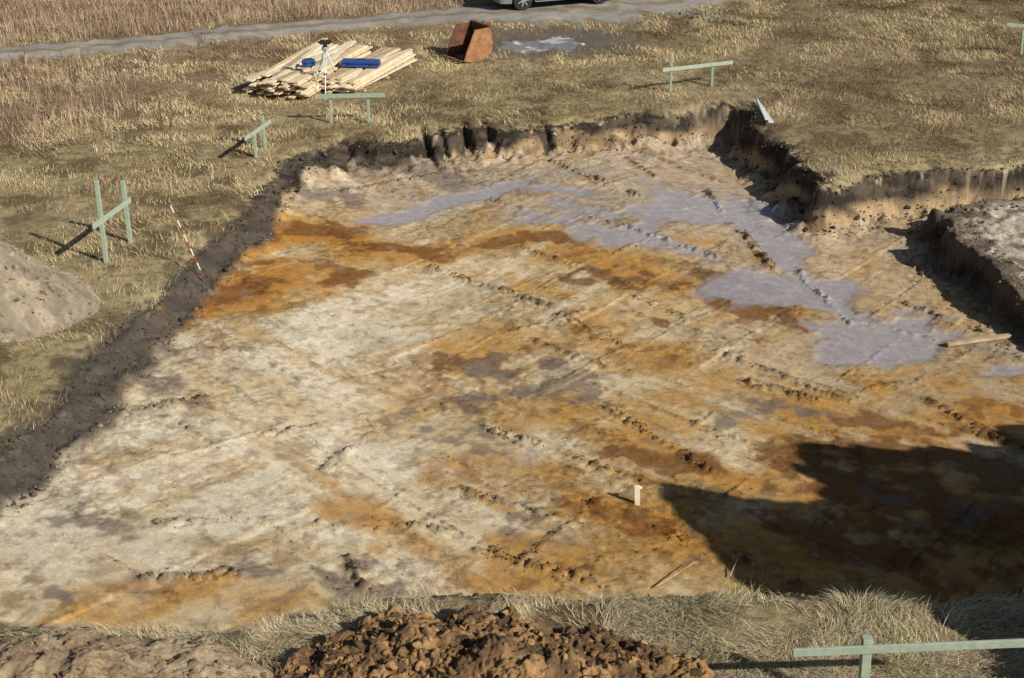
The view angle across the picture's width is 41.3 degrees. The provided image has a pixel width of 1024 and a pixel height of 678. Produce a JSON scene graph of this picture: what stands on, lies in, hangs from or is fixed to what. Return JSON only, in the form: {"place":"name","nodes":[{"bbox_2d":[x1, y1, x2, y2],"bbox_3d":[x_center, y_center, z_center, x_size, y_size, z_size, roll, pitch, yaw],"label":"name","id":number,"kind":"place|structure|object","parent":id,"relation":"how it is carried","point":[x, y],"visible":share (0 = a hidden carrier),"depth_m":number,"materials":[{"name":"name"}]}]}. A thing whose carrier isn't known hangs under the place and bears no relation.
{"place":"outdoors","nodes":[
{"label":"outdoors","id":0,"kind":"place"},
{"bbox_2d":[0,0,753,63],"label":"gravel road","id":1,"kind":"structure","parent":0,"point":[546,13],"depth_m":40.06,"materials":[{"name":"grey gravel"}]},
{"bbox_2d":[493,0,605,9],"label":"parked car","id":2,"kind":"object","parent":1,"relation":"on","point":[522,4],"visible":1,"depth_m":41.39,"materials":[{"name":"silver metal"}]},
{"bbox_2d":[0,0,1023,677],"bbox_3d":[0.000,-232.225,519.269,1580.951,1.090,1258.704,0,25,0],"label":"ground","id":3,"kind":"structure","parent":0,"point":[850,334],"depth_m":21.56,"materials":[{"name":"soil"}]},
{"bbox_2d":[8,52,26,78],"bbox_3d":[-12.262,-6.765,33.742,0.302,0.790,0.645,7,26,15],"label":"bare shrub","id":4,"kind":"object","parent":3,"relation":"on","point":[22,58],"visible":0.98,"depth_m":33.84,"materials":[{"name":"brown plant"}]},
{"bbox_2d":[0,240,100,341],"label":"sand heap","id":5,"kind":"object","parent":3,"relation":"on","point":[11,308],"visible":0.66,"depth_m":20.41,"materials":[{"name":"beige sand"}]},
{"bbox_2d":[65,65,81,94],"bbox_3d":[-10.395,-6.173,32.472,0.666,0.788,0.335,20,32,37],"label":"bare shrub","id":6,"kind":"object","parent":3,"relation":"on","point":[73,76],"visible":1,"depth_m":32.43,"materials":[{"name":"brown plant"}]},
{"bbox_2d":[92,180,132,262],"bbox_3d":[-6.749,-1.959,22.901,0.108,1.705,1.490,4,25,8],"label":"batter board","id":7,"kind":"object","parent":3,"relation":"on","point":[102,219],"visible":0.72,"depth_m":22.73,"materials":[{"name":"green wood"}]},
{"bbox_2d":[109,55,122,82],"bbox_3d":[-9.732,-6.619,33.473,0.345,0.751,0.494,-5,25,-10],"label":"bare shrub","id":8,"kind":"object","parent":3,"relation":"on","point":[118,67],"visible":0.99,"depth_m":33.47,"materials":[{"name":"brown plant"}]},
{"bbox_2d":[0,628,273,677],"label":"soil heap","id":9,"kind":"object","parent":3,"relation":"on","point":[39,662],"visible":0.84,"depth_m":12.87,"materials":[{"name":"beige soil"}]},
{"bbox_2d":[140,46,157,68],"bbox_3d":[-9.230,-7.085,34.539,0.509,0.694,0.453,0,25,0],"label":"bare shrub","id":10,"kind":"object","parent":3,"relation":"on","point":[144,57],"visible":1,"depth_m":34.47,"materials":[{"name":"brown plant"}]},
{"bbox_2d":[150,92,176,150],"bbox_3d":[-7.258,-4.508,28.333,0.611,1.265,0.749,0,25,0],"label":"bare shrub","id":11,"kind":"object","parent":3,"relation":"on","point":[169,118],"visible":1,"depth_m":28.41,"materials":[{"name":"brown plant"}]},
{"bbox_2d":[170,205,203,277],"bbox_3d":[-5.376,-1.592,22.525,0.435,1.353,0.025,-6,26,-13],"label":"ranging pole","id":12,"kind":"object","parent":3,"relation":"on","point":[187,241],"visible":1,"depth_m":22.50,"materials":[{"name":"red paint"}]},
{"bbox_2d":[192,31,209,54],"bbox_3d":[-8.259,-7.873,36.194,0.440,0.721,0.292,-13,28,-26],"label":"bare shrub","id":13,"kind":"object","parent":3,"relation":"on","point":[200,40],"visible":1,"depth_m":36.11,"materials":[{"name":"brown plant"}]},
{"bbox_2d":[0,0,488,144],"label":"tall dry weeds","id":14,"kind":"object","parent":3,"relation":"on","point":[132,20],"visible":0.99,"depth_m":39.52,"materials":[{"name":"brown plant"}]},
{"bbox_2d":[244,115,270,157],"bbox_3d":[-5.290,-4.033,28.229,0.114,0.972,1.486,5,25,10],"label":"batter board","id":15,"kind":"object","parent":3,"relation":"on","point":[253,133],"visible":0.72,"depth_m":28.20,"materials":[{"name":"green wood"}]},
{"bbox_2d":[242,38,416,98],"bbox_3d":[-4.483,-6.754,34.013,2.815,0.493,4.990,8,26,17],"label":"plank pile","id":16,"kind":"object","parent":3,"relation":"on","point":[290,74],"visible":0.88,"depth_m":33.24,"materials":[{"name":"brown wood"}]},
{"bbox_2d":[301,58,315,65],"bbox_3d":[-4.973,-6.778,33.249,0.340,0.176,0.232,-5,25,-10],"label":"tool case","id":17,"kind":"object","parent":16,"relation":"on","point":[308,61],"visible":1,"depth_m":33.18,"materials":[{"name":"blue plastic"}]},
{"bbox_2d":[340,58,380,67],"bbox_3d":[-3.759,-6.869,33.753,0.970,0.196,0.331,3,25,6],"label":"tool case","id":18,"kind":"object","parent":16,"relation":"on","point":[361,62],"visible":1,"depth_m":33.65,"materials":[{"name":"blue plastic"}]},
{"bbox_2d":[316,39,344,99],"bbox_3d":[-4.409,-6.406,32.246,0.748,1.364,0.660,0,25,0],"label":"surveying tripod","id":19,"kind":"object","parent":3,"relation":"on","point":[324,43],"visible":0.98,"depth_m":32.17,"materials":[{"name":"white paint"}]},
{"bbox_2d":[314,91,384,122],"bbox_3d":[-3.605,-5.048,30.389,1.567,0.959,0.092,0,25,0],"label":"batter board","id":20,"kind":"object","parent":3,"relation":"on","point":[330,96],"visible":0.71,"depth_m":30.18,"materials":[{"name":"green wood"}]},
{"bbox_2d":[0,241,715,677],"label":"soil lumps","id":21,"kind":"object","parent":3,"relation":"on","point":[504,633],"visible":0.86,"depth_m":13.07,"materials":[{"name":"brown soil"}]},
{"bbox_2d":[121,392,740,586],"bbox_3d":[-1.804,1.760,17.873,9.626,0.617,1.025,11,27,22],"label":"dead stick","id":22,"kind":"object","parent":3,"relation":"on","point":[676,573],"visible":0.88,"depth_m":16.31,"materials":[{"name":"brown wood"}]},
{"bbox_2d":[442,20,492,61],"bbox_3d":[-1.108,-7.868,35.915,1.262,0.905,0.900,-16,30,-31],"label":"excavator bucket","id":23,"kind":"object","parent":3,"relation":"on","point":[472,39],"visible":1,"depth_m":35.85,"materials":[{"name":"metal"}]},
{"bbox_2d":[274,602,714,677],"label":"soil heap","id":24,"kind":"object","parent":3,"relation":"on","point":[472,662],"visible":0.77,"depth_m":12.97,"materials":[{"name":"brown soil"}]},
{"bbox_2d":[0,0,1023,594],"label":"dry grass","id":25,"kind":"structure","parent":3,"relation":"on","point":[846,48],"depth_m":32.98,"materials":[{"name":"beige plant"}]},
{"bbox_2d":[0,109,1023,597],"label":"rim soil clods","id":26,"kind":"object","parent":3,"relation":"on","point":[212,293],"visible":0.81,"depth_m":24.92,"materials":[{"name":"brown soil"}]},
{"bbox_2d":[3,142,1023,609],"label":"loose soil crumbs","id":27,"kind":"object","parent":3,"relation":"on","point":[533,398],"visible":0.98,"depth_m":19.40,"materials":[{"name":"brown soil"}]},
{"bbox_2d":[634,485,641,504],"bbox_3d":[1.647,2.076,17.813,0.108,0.383,0.049,0,25,0],"label":"wooden peg","id":28,"kind":"object","parent":3,"relation":"on","point":[637,488],"visible":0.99,"depth_m":17.77,"materials":[{"name":"brown wood"}]},
{"bbox_2d":[651,665,729,677],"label":"soil heap","id":29,"kind":"object","parent":3,"relation":"on","point":[713,669],"visible":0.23,"depth_m":12.98,"materials":[{"name":"brown soil"}]},
{"bbox_2d":[662,56,732,91],"bbox_3d":[4.488,-6.403,33.084,2.106,1.148,0.111,-13,28,-26],"label":"batter board","id":30,"kind":"object","parent":3,"relation":"on","point":[671,68],"visible":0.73,"depth_m":32.86,"materials":[{"name":"green wood"}]},
{"bbox_2d":[660,7,742,26],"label":"rubble stones","id":31,"kind":"object","parent":3,"relation":"on","point":[703,15],"visible":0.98,"depth_m":40.77,"materials":[{"name":"grey stone"}]},
{"bbox_2d":[754,99,773,122],"bbox_3d":[5.771,-5.253,31.278,0.185,0.055,1.836,0,25,0],"label":"white board","id":32,"kind":"object","parent":3,"relation":"on","point":[767,117],"visible":1,"depth_m":31.12,"materials":[{"name":"paint"}]},
{"bbox_2d":[793,635,1023,677],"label":"batter board","id":33,"kind":"object","parent":3,"relation":"on","point":[866,649],"visible":1,"depth_m":12.23,"materials":[{"name":"green wood"}]},
{"bbox_2d":[945,333,1011,346],"bbox_3d":[7.663,0.013,22.332,1.194,0.050,0.090,-7,26,-15],"label":"timber plank","id":34,"kind":"object","parent":3,"relation":"on","point":[978,339],"visible":1,"depth_m":22.30,"materials":[{"name":"brown wood"}]},
{"bbox_2d":[1006,23,1023,54],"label":"batter board","id":35,"kind":"object","parent":3,"relation":"on","point":[1022,32],"visible":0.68,"depth_m":36.13,"materials":[{"name":"green wood"}]},
{"bbox_2d":[0,578,1023,677],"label":"dry grass","id":36,"kind":"structure","parent":0,"point":[875,608],"depth_m":13.84,"materials":[{"name":"beige plant"}]}
]}

